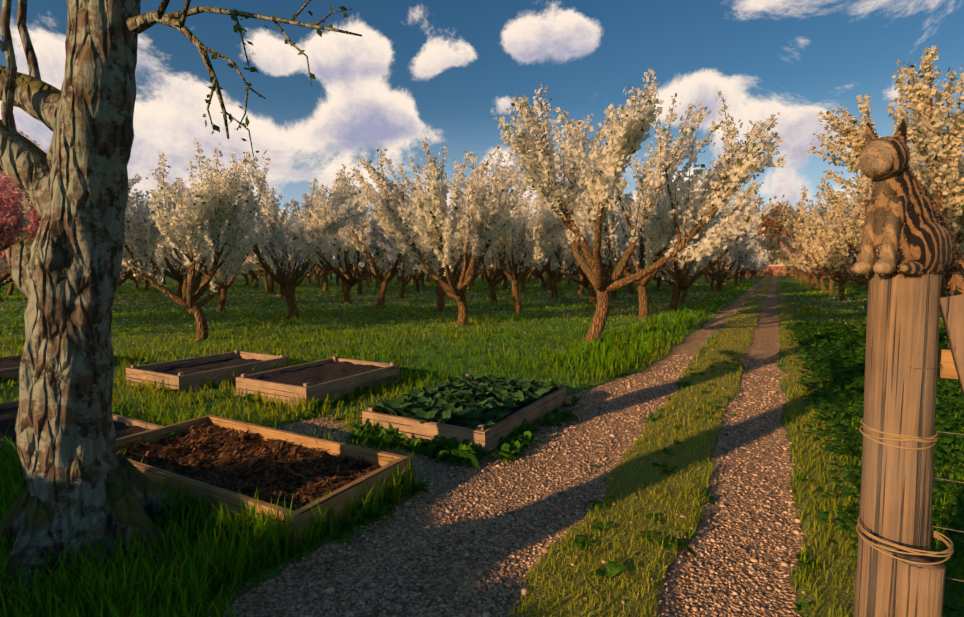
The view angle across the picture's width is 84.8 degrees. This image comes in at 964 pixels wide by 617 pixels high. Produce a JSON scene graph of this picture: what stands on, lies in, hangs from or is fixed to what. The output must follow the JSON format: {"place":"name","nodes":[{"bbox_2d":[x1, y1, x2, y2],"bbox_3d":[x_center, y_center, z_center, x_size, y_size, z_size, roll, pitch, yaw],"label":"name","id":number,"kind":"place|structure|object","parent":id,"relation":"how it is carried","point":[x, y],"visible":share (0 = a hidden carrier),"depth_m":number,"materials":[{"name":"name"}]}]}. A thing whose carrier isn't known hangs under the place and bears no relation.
{"place":"outdoors","nodes":[
{"label":"outdoors","id":0,"kind":"place"},
{"bbox_2d":[0,271,963,616],"bbox_3d":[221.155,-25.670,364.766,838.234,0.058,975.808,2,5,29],"label":"ground","id":1,"kind":"structure","parent":0,"point":[764,343],"depth_m":4.05,"materials":[{"name":"plant"}]},
{"bbox_2d":[0,259,12,282],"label":"fruit tree","id":2,"kind":"object","parent":1,"relation":"on","point":[5,268],"visible":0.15,"depth_m":22.28,"materials":[{"name":"white plant"}]},
{"bbox_2d":[0,271,13,302],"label":"fruit tree","id":3,"kind":"object","parent":1,"relation":"on","point":[3,284],"depth_m":24.31,"materials":[{"name":"brown plant"}]},
{"bbox_2d":[5,281,14,294],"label":"fruit tree","id":4,"kind":"object","parent":1,"relation":"on","point":[11,288],"depth_m":31.24,"materials":[{"name":"brown plant"}]},
{"bbox_2d":[0,355,21,381],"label":"bed","id":5,"kind":"object","parent":1,"relation":"on","point":[9,366],"visible":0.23,"depth_m":7.61,"materials":[{"name":"brown wood"}]},
{"bbox_2d":[0,170,40,283],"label":"blossoming tree","id":6,"kind":"object","parent":1,"relation":"on","point":[11,221],"visible":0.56,"depth_m":9.93,"materials":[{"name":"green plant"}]},
{"bbox_2d":[1,207,134,243],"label":"fruit tree","id":7,"kind":"object","parent":1,"relation":"on","point":[21,238],"visible":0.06,"depth_m":16.54,"materials":[{"name":"white plant"}]},
{"bbox_2d":[0,400,162,459],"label":"bed","id":8,"kind":"object","parent":1,"relation":"on","point":[125,426],"visible":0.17,"depth_m":4.91,"materials":[{"name":"brown wood"}]},
{"bbox_2d":[0,131,190,286],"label":"fruit tree","id":9,"kind":"object","parent":1,"relation":"on","point":[126,274],"visible":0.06,"depth_m":13.02,"materials":[{"name":"white plant"}]},
{"bbox_2d":[121,267,139,288],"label":"fruit tree","id":10,"kind":"object","parent":1,"relation":"on","point":[131,277],"depth_m":40.63,"materials":[{"name":"brown plant"}]},
{"bbox_2d":[133,262,158,286],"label":"fruit tree","id":11,"kind":"object","parent":1,"relation":"on","point":[155,269],"visible":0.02,"depth_m":45.70,"materials":[{"name":"brown plant"}]},
{"bbox_2d":[136,244,177,289],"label":"fruit tree","id":12,"kind":"object","parent":1,"relation":"on","point":[146,284],"visible":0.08,"depth_m":38.79,"materials":[{"name":"brown plant"}]},
{"bbox_2d":[148,245,182,282],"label":"fruit tree","id":13,"kind":"object","parent":1,"relation":"on","point":[157,260],"visible":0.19,"depth_m":37.01,"materials":[{"name":"white plant"}]},
{"bbox_2d":[126,184,205,300],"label":"fruit tree","id":14,"kind":"object","parent":1,"relation":"on","point":[177,276],"visible":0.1,"depth_m":24.53,"materials":[{"name":"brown plant"}]},
{"bbox_2d":[157,244,182,265],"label":"fruit tree","id":15,"kind":"object","parent":1,"relation":"on","point":[176,260],"depth_m":32.95,"materials":[{"name":"brown plant"}]},
{"bbox_2d":[0,0,361,611],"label":"old tree","id":16,"kind":"object","parent":1,"relation":"on","point":[86,485],"depth_m":2.65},
{"bbox_2d":[132,182,254,292],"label":"fruit tree","id":17,"kind":"object","parent":1,"relation":"on","point":[198,276],"depth_m":21.50,"materials":[{"name":"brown plant"}]},
{"bbox_2d":[122,138,273,339],"bbox_3d":[-6.479,-1.256,11.326,4.460,4.041,4.089,0,-3,-33],"label":"fruit tree","id":18,"kind":"object","parent":1,"relation":"on","point":[184,227],"visible":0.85,"depth_m":11.00,"materials":[{"name":"white plant"}]},
{"bbox_2d":[126,349,288,393],"bbox_3d":[-3.786,0.851,7.410,1.174,0.270,1.668,2,5,29],"label":"bed","id":19,"kind":"object","parent":1,"relation":"on","point":[182,374],"visible":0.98,"depth_m":7.22,"materials":[{"name":"brown wood"}]},
{"bbox_2d":[149,198,279,311],"bbox_3d":[-9.265,-1.866,18.468,4.036,4.144,4.083,-3,5,-37],"label":"fruit tree","id":20,"kind":"object","parent":1,"relation":"on","point":[222,299],"visible":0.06,"depth_m":18.91,"materials":[{"name":"brown plant"}]},
{"bbox_2d":[0,365,430,561],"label":"bed weeds","id":21,"kind":"object","parent":1,"relation":"on","point":[344,529],"visible":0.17,"depth_m":3.31,"materials":[{"name":"green plant"}]},
{"bbox_2d":[239,268,252,285],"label":"fruit tree","id":22,"kind":"object","parent":1,"relation":"on","point":[246,278],"depth_m":49.26,"materials":[{"name":"brown plant"}]},
{"bbox_2d":[243,261,261,288],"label":"fruit tree","id":23,"kind":"object","parent":1,"relation":"on","point":[254,275],"visible":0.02,"depth_m":41.56,"materials":[{"name":"brown plant"}]},
{"bbox_2d":[245,251,272,290],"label":"fruit tree","id":24,"kind":"object","parent":1,"relation":"on","point":[264,274],"depth_m":37.72,"materials":[{"name":"brown plant"}]},
{"bbox_2d":[115,414,408,547],"bbox_3d":[-1.755,1.147,3.849,2.260,0.204,1.026,2,5,29],"label":"bed","id":25,"kind":"object","parent":1,"relation":"on","point":[231,499],"visible":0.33,"depth_m":3.65,"materials":[{"name":"brown wood"}]},
{"bbox_2d":[115,419,378,510],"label":"soil","id":26,"kind":"structure","parent":25,"relation":"on","point":[306,481],"depth_m":3.80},
{"bbox_2d":[246,193,301,292],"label":"fruit tree","id":27,"kind":"object","parent":1,"relation":"on","point":[287,219],"visible":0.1,"depth_m":31.98,"materials":[{"name":"white plant"}]},
{"bbox_2d":[207,150,367,318],"bbox_3d":[-5.985,-2.026,15.751,4.844,4.937,4.298,0,6,16],"label":"fruit tree","id":28,"kind":"object","parent":1,"relation":"on","point":[322,225],"visible":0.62,"depth_m":15.62,"materials":[{"name":"white plant"}]},
{"bbox_2d":[247,232,329,296],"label":"fruit tree","id":29,"kind":"object","parent":1,"relation":"on","point":[284,265],"visible":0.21,"depth_m":28.88,"materials":[{"name":"white plant"}]},
{"bbox_2d":[260,226,329,296],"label":"fruit tree","id":30,"kind":"object","parent":1,"relation":"on","point":[291,256],"visible":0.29,"depth_m":26.81,"materials":[{"name":"brown plant"}]},
{"bbox_2d":[287,261,317,283],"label":"fruit tree","id":31,"kind":"object","parent":1,"relation":"on","point":[309,275],"visible":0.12,"depth_m":52.44,"materials":[{"name":"brown plant"}]},
{"bbox_2d":[290,241,335,287],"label":"fruit tree","id":32,"kind":"object","parent":1,"relation":"on","point":[319,275],"visible":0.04,"depth_m":42.36,"materials":[{"name":"brown plant"}]},
{"bbox_2d":[236,356,399,409],"bbox_3d":[-2.016,0.895,6.683,1.174,0.290,1.625,2,5,29],"label":"bed","id":33,"kind":"object","parent":1,"relation":"on","point":[320,378],"visible":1,"depth_m":6.41,"materials":[{"name":"brown wood"}]},
{"bbox_2d":[289,196,356,292],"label":"fruit tree","id":34,"kind":"object","parent":1,"relation":"on","point":[343,282],"depth_m":33.83,"materials":[{"name":"brown plant"}]},
{"bbox_2d":[290,205,363,290],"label":"fruit tree","id":35,"kind":"object","parent":1,"relation":"on","point":[325,278],"visible":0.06,"depth_m":37.72,"materials":[{"name":"brown plant"}]},
{"bbox_2d":[276,183,395,303],"bbox_3d":[-5.864,-2.635,23.169,4.101,5.132,5.860,1,4,10],"label":"fruit tree","id":36,"kind":"object","parent":1,"relation":"on","point":[339,250],"visible":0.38,"depth_m":23.18,"materials":[{"name":"white plant"}]},
{"bbox_2d":[335,256,363,284],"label":"tree","id":37,"kind":"object","parent":1,"relation":"on","point":[337,280],"visible":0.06,"depth_m":50.12,"materials":[{"name":"brown plant"}]},
{"bbox_2d":[327,231,393,294],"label":"tree","id":38,"kind":"object","parent":1,"relation":"on","point":[358,275],"visible":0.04,"depth_m":31.08,"materials":[{"name":"brown plant"}]},
{"bbox_2d":[354,235,389,285],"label":"tree","id":39,"kind":"object","parent":1,"relation":"on","point":[367,281],"visible":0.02,"depth_m":46.63,"materials":[{"name":"brown plant"}]},
{"bbox_2d":[334,191,417,307],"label":"fruit tree","id":40,"kind":"object","parent":1,"relation":"on","point":[357,235],"visible":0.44,"depth_m":20.67,"materials":[{"name":"white plant"}]},
{"bbox_2d":[358,249,393,287],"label":"tree","id":41,"kind":"object","parent":1,"relation":"on","point":[378,264],"visible":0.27,"depth_m":41.98,"materials":[{"name":"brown plant"}]},
{"bbox_2d":[379,248,421,297],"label":"fruit tree","id":42,"kind":"object","parent":1,"relation":"on","point":[387,258],"visible":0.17,"depth_m":27.90,"materials":[{"name":"white plant"}]},
{"bbox_2d":[387,237,422,291],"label":"tree","id":43,"kind":"object","parent":1,"relation":"on","point":[409,270],"visible":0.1,"depth_m":34.53,"materials":[{"name":"brown plant"}]},
{"bbox_2d":[391,254,424,287],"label":"fruit tree","id":44,"kind":"object","parent":1,"relation":"on","point":[421,279],"visible":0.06,"depth_m":41.68,"materials":[{"name":"brown plant"}]},
{"bbox_2d":[0,349,820,616],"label":"pebbles","id":45,"kind":"object","parent":1,"relation":"on","point":[488,611],"visible":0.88,"depth_m":3.12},
{"bbox_2d":[1,322,822,593],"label":"weeds","id":46,"kind":"object","parent":1,"relation":"on","point":[614,568],"visible":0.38,"depth_m":5.36,"materials":[{"name":"green plant"}]},
{"bbox_2d":[381,166,472,311],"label":"fruit tree","id":47,"kind":"object","parent":1,"relation":"on","point":[460,250],"visible":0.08,"depth_m":18.28,"materials":[{"name":"white plant"}]},
{"bbox_2d":[408,246,453,294],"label":"tree","id":48,"kind":"object","parent":1,"relation":"on","point":[437,287],"depth_m":32.65,"materials":[{"name":"brown plant"}]},
{"bbox_2d":[413,203,463,299],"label":"tree","id":49,"kind":"object","parent":1,"relation":"on","point":[418,266],"visible":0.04,"depth_m":25.73,"materials":[{"name":"brown plant"}]},
{"bbox_2d":[345,137,537,325],"bbox_3d":[-0.826,-1.806,13.640,4.962,4.905,5.413,-5,6,5],"label":"fruit tree","id":50,"kind":"object","parent":1,"relation":"on","point":[427,227],"visible":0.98,"depth_m":13.54,"materials":[{"name":"white plant"}]},
{"bbox_2d":[345,395,581,466],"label":"leafy weeds","id":51,"kind":"object","parent":1,"relation":"on","point":[429,448],"visible":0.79,"depth_m":4.60,"materials":[{"name":"green plant"}]},
{"bbox_2d":[362,374,565,451],"bbox_3d":[-0.089,1.015,5.541,1.332,0.220,1.931,2,5,29],"label":"bed","id":52,"kind":"object","parent":1,"relation":"on","point":[487,438],"visible":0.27,"depth_m":4.78,"materials":[{"name":"brown wood"}]},
{"bbox_2d":[367,370,562,429],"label":"greens","id":53,"kind":"object","parent":52,"relation":"on","point":[464,390],"visible":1,"depth_m":5.36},
{"bbox_2d":[451,256,486,289],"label":"fruit tree","id":54,"kind":"object","parent":1,"relation":"on","point":[477,275],"visible":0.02,"depth_m":39.29,"materials":[{"name":"brown plant"}]},
{"bbox_2d":[0,290,942,366],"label":"fallen petals","id":55,"kind":"object","parent":1,"relation":"on","point":[429,307],"visible":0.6,"depth_m":21.76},
{"bbox_2d":[434,432,526,468],"bbox_3d":[0.018,1.189,4.464,0.461,0.261,1.017,3,5,38],"label":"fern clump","id":56,"kind":"object","parent":1,"relation":"on","point":[467,455],"visible":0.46,"depth_m":4.20,"materials":[{"name":"green plant"}]},
{"bbox_2d":[0,280,963,616],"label":"grass","id":57,"kind":"structure","parent":1,"relation":"on","point":[102,584],"depth_m":4.72,"materials":[{"name":"plant"}]},
{"bbox_2d":[489,261,503,286],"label":"fruit tree","id":58,"kind":"object","parent":1,"relation":"on","point":[497,275],"depth_m":42.99,"materials":[{"name":"brown plant"}]},
{"bbox_2d":[461,208,544,302],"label":"fruit tree","id":59,"kind":"object","parent":1,"relation":"on","point":[492,254],"visible":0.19,"depth_m":23.48,"materials":[{"name":"brown plant"}]},
{"bbox_2d":[460,184,550,294],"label":"fruit tree","id":60,"kind":"object","parent":1,"relation":"on","point":[522,262],"visible":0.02,"depth_m":29.95,"materials":[{"name":"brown plant"}]},
{"bbox_2d":[494,256,520,288],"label":"fruit tree","id":61,"kind":"object","parent":1,"relation":"on","point":[500,273],"visible":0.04,"depth_m":40.52,"materials":[{"name":"brown plant"}]},
{"bbox_2d":[485,250,536,291],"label":"tree","id":62,"kind":"object","parent":1,"relation":"on","point":[522,282],"visible":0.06,"depth_m":34.88,"materials":[{"name":"brown plant"}]},
{"bbox_2d":[464,194,567,312],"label":"tree","id":63,"kind":"object","parent":1,"relation":"on","point":[541,226],"visible":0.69,"depth_m":17.64,"materials":[{"name":"white plant"}]},
{"bbox_2d":[524,256,550,287],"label":"fruit tree","id":64,"kind":"object","parent":1,"relation":"on","point":[539,274],"depth_m":42.86,"materials":[{"name":"brown plant"}]},
{"bbox_2d":[537,258,559,285],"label":"fruit tree","id":65,"kind":"object","parent":1,"relation":"on","point":[552,264],"visible":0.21,"depth_m":47.22,"materials":[{"name":"white plant"}]},
{"bbox_2d":[539,256,562,289],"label":"fruit tree","id":66,"kind":"object","parent":1,"relation":"on","point":[550,279],"depth_m":38.72,"materials":[{"name":"brown plant"}]},
{"bbox_2d":[509,198,593,297],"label":"fruit tree","id":67,"kind":"object","parent":1,"relation":"on","point":[569,265],"visible":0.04,"depth_m":27.57,"materials":[{"name":"brown plant"}]},
{"bbox_2d":[319,334,809,612],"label":"weeds","id":68,"kind":"object","parent":1,"relation":"on","point":[798,608],"visible":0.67,"depth_m":3.01,"materials":[{"name":"green plant"}]},
{"bbox_2d":[532,193,630,304],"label":"fruit tree","id":69,"kind":"object","parent":1,"relation":"on","point":[560,252],"visible":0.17,"depth_m":22.23,"materials":[{"name":"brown plant"}]},
{"bbox_2d":[574,242,626,294],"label":"tree","id":70,"kind":"object","parent":1,"relation":"on","point":[581,288],"visible":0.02,"depth_m":31.17,"materials":[{"name":"brown plant"}]},
{"bbox_2d":[387,195,828,275],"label":"skyline trees","id":71,"kind":"object","parent":1,"relation":"on","point":[770,223],"depth_m":118.62,"materials":[{"name":"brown plant"}]},
{"bbox_2d":[589,207,639,297],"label":"tree","id":72,"kind":"object","parent":1,"relation":"on","point":[613,293],"visible":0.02,"depth_m":27.25,"materials":[{"name":"brown plant"}]},
{"bbox_2d":[603,253,639,277],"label":"tree","id":73,"kind":"object","parent":1,"relation":"on","point":[607,269],"depth_m":35.01,"materials":[{"name":"brown plant"}]},
{"bbox_2d":[611,258,639,293],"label":"fruit tree","id":74,"kind":"object","parent":1,"relation":"on","point":[630,288],"depth_m":32.67,"materials":[{"name":"brown plant"}]},
{"bbox_2d":[489,68,787,343],"bbox_3d":[2.865,-1.812,10.153,5.219,5.331,5.137,2,5,23],"label":"fruit tree","id":75,"kind":"object","parent":1,"relation":"on","point":[539,161],"visible":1,"depth_m":9.74,"materials":[{"name":"white plant"}]},
{"bbox_2d":[631,263,666,290],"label":"fruit tree","id":76,"kind":"object","parent":1,"relation":"on","point":[658,278],"depth_m":37.17,"materials":[{"name":"brown plant"}]},
{"bbox_2d":[577,154,744,318],"bbox_3d":[4.580,-2.047,15.452,4.414,5.071,4.975,-3,12,-14],"label":"fruit tree","id":77,"kind":"object","parent":1,"relation":"on","point":[658,229],"visible":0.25,"depth_m":14.55,"materials":[{"name":"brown plant"}]},
{"bbox_2d":[622,221,713,298],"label":"fruit tree","id":78,"kind":"object","parent":1,"relation":"on","point":[673,284],"visible":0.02,"depth_m":26.74,"materials":[{"name":"brown plant"}]},
{"bbox_2d":[655,226,711,303],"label":"blossoming tree","id":79,"kind":"object","parent":1,"relation":"on","point":[695,268],"visible":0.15,"depth_m":23.04,"materials":[{"name":"brown plant"}]},
{"bbox_2d":[619,174,768,309],"bbox_3d":[7.751,-2.442,19.179,5.139,5.280,4.436,-1,4,-7],"label":"blossoming tree","id":80,"kind":"object","parent":1,"relation":"on","point":[680,280],"visible":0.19,"depth_m":18.86,"materials":[{"name":"white plant"}]},
{"bbox_2d":[692,222,758,294],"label":"blossoming tree","id":81,"kind":"object","parent":1,"relation":"on","point":[743,256],"visible":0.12,"depth_m":29.89,"materials":[{"name":"brown plant"}]},
{"bbox_2d":[709,235,753,291],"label":"blossoming tree","id":82,"kind":"object","parent":1,"relation":"on","point":[733,264],"visible":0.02,"depth_m":33.85,"materials":[{"name":"brown plant"}]},
{"bbox_2d":[705,223,758,289],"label":"blossoming tree","id":83,"kind":"object","parent":1,"relation":"on","point":[726,267],"visible":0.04,"depth_m":38.59,"materials":[{"name":"brown plant"}]},
{"bbox_2d":[706,236,757,277],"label":"blossoming tree","id":84,"kind":"object","parent":1,"relation":"on","point":[742,266],"visible":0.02,"depth_m":41.41,"materials":[{"name":"brown plant"}]},
{"bbox_2d":[731,230,766,286],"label":"blossoming tree","id":85,"kind":"object","parent":1,"relation":"on","point":[758,250],"visible":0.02,"depth_m":43.97,"materials":[{"name":"white plant"}]},
{"bbox_2d":[681,265,817,276],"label":"brick wall","id":86,"kind":"structure","parent":1,"relation":"on","point":[775,271],"depth_m":106.32,"materials":[{"name":"red brick"}]},
{"bbox_2d":[738,255,760,282],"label":"blossoming tree","id":87,"kind":"object","parent":1,"relation":"on","point":[752,266],"visible":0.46,"depth_m":59.21,"materials":[{"name":"white plant"}]},
{"bbox_2d":[744,256,769,279],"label":"blossoming tree","id":88,"kind":"object","parent":1,"relation":"on","point":[761,264],"visible":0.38,"depth_m":72.36,"materials":[{"name":"white plant"}]},
{"bbox_2d":[753,255,770,278],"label":"blossoming tree","id":89,"kind":"object","parent":1,"relation":"on","point":[763,266],"visible":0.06,"depth_m":86.46,"materials":[{"name":"white plant"}]},
{"bbox_2d":[754,249,772,277],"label":"blossoming tree","id":90,"kind":"object","parent":1,"relation":"on","point":[763,254],"visible":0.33,"depth_m":93.48,"materials":[{"name":"white plant"}]},
{"bbox_2d":[782,237,801,277],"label":"blossoming tree","id":91,"kind":"object","parent":1,"relation":"on","point":[797,270],"visible":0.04,"depth_m":73.05,"materials":[{"name":"brown plant"}]},
{"bbox_2d":[781,233,819,288],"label":"blossoming tree","id":92,"kind":"object","parent":1,"relation":"on","point":[814,278],"visible":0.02,"depth_m":41.18,"materials":[{"name":"brown plant"}]},
{"bbox_2d":[798,253,826,290],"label":"blossoming tree","id":93,"kind":"object","parent":1,"relation":"on","point":[821,276],"visible":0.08,"depth_m":36.98,"materials":[{"name":"brown plant"}]},
{"bbox_2d":[798,259,839,286],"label":"blossoming tree","id":94,"kind":"object","parent":1,"relation":"on","point":[812,283],"visible":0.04,"depth_m":45.52,"materials":[{"name":"brown plant"}]},
{"bbox_2d":[790,238,850,293],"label":"blossoming tree","id":95,"kind":"object","parent":1,"relation":"on","point":[831,285],"visible":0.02,"depth_m":32.90,"materials":[{"name":"brown plant"}]},
{"bbox_2d":[789,238,856,300],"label":"blossoming tree","id":96,"kind":"object","parent":1,"relation":"on","point":[841,281],"visible":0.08,"depth_m":25.52,"materials":[{"name":"brown plant"}]},
{"bbox_2d":[801,209,856,295],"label":"blossoming tree","id":97,"kind":"object","parent":1,"relation":"on","point":[829,252],"depth_m":29.45,"materials":[{"name":"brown plant"}]},
{"bbox_2d":[794,185,869,306],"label":"blossoming tree","id":98,"kind":"object","parent":1,"relation":"on","point":[841,194],"depth_m":21.53,"materials":[{"name":"white plant"}]},
{"bbox_2d":[751,137,963,285],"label":"blossoming tree","id":99,"kind":"object","parent":1,"relation":"on","point":[810,249],"visible":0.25,"depth_m":15.31,"materials":[{"name":"white plant"}]},
{"bbox_2d":[784,320,963,616],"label":"hedge","id":100,"kind":"object","parent":1,"relation":"on","point":[823,342],"visible":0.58,"depth_m":5.31,"materials":[{"name":"green plant"}]},
{"bbox_2d":[807,46,963,291],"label":"blossoming tree","id":101,"kind":"object","parent":1,"relation":"on","point":[942,160],"visible":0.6,"depth_m":9.18,"materials":[{"name":"white plant"}]},
{"bbox_2d":[807,174,963,273],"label":"blossoming tree","id":102,"kind":"object","parent":1,"relation":"on","point":[856,221],"visible":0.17,"depth_m":17.22,"materials":[{"name":"white plant"}]},
{"bbox_2d":[853,274,963,616],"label":"fence post","id":103,"kind":"object","parent":1,"relation":"on","point":[902,336],"visible":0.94,"depth_m":1.59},
{"bbox_2d":[856,418,953,564],"bbox_3d":[1.316,0.551,1.641,0.236,0.366,0.270,2,5,29],"label":"twine","id":104,"kind":"object","parent":103,"relation":"attached to","point":[950,550],"visible":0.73,"depth_m":1.59,"materials":[{"name":"brown"}]},
{"bbox_2d":[852,116,963,295],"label":"cat","id":105,"kind":"object","parent":103,"relation":"on","point":[891,253],"visible":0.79,"depth_m":1.54},
{"bbox_2d":[834,118,963,349],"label":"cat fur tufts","id":106,"kind":"object","parent":105,"relation":"attached to","point":[956,252],"visible":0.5,"depth_m":1.55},
{"bbox_2d":[907,362,963,581],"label":"fence wire","id":107,"kind":"object","parent":103,"relation":"attached to","point":[939,478],"visible":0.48,"depth_m":1.62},
{"bbox_2d":[0,0,963,270],"label":"sky","id":108,"kind":"structure","parent":0,"point":[845,53],"materials":[{"name":"blue"}]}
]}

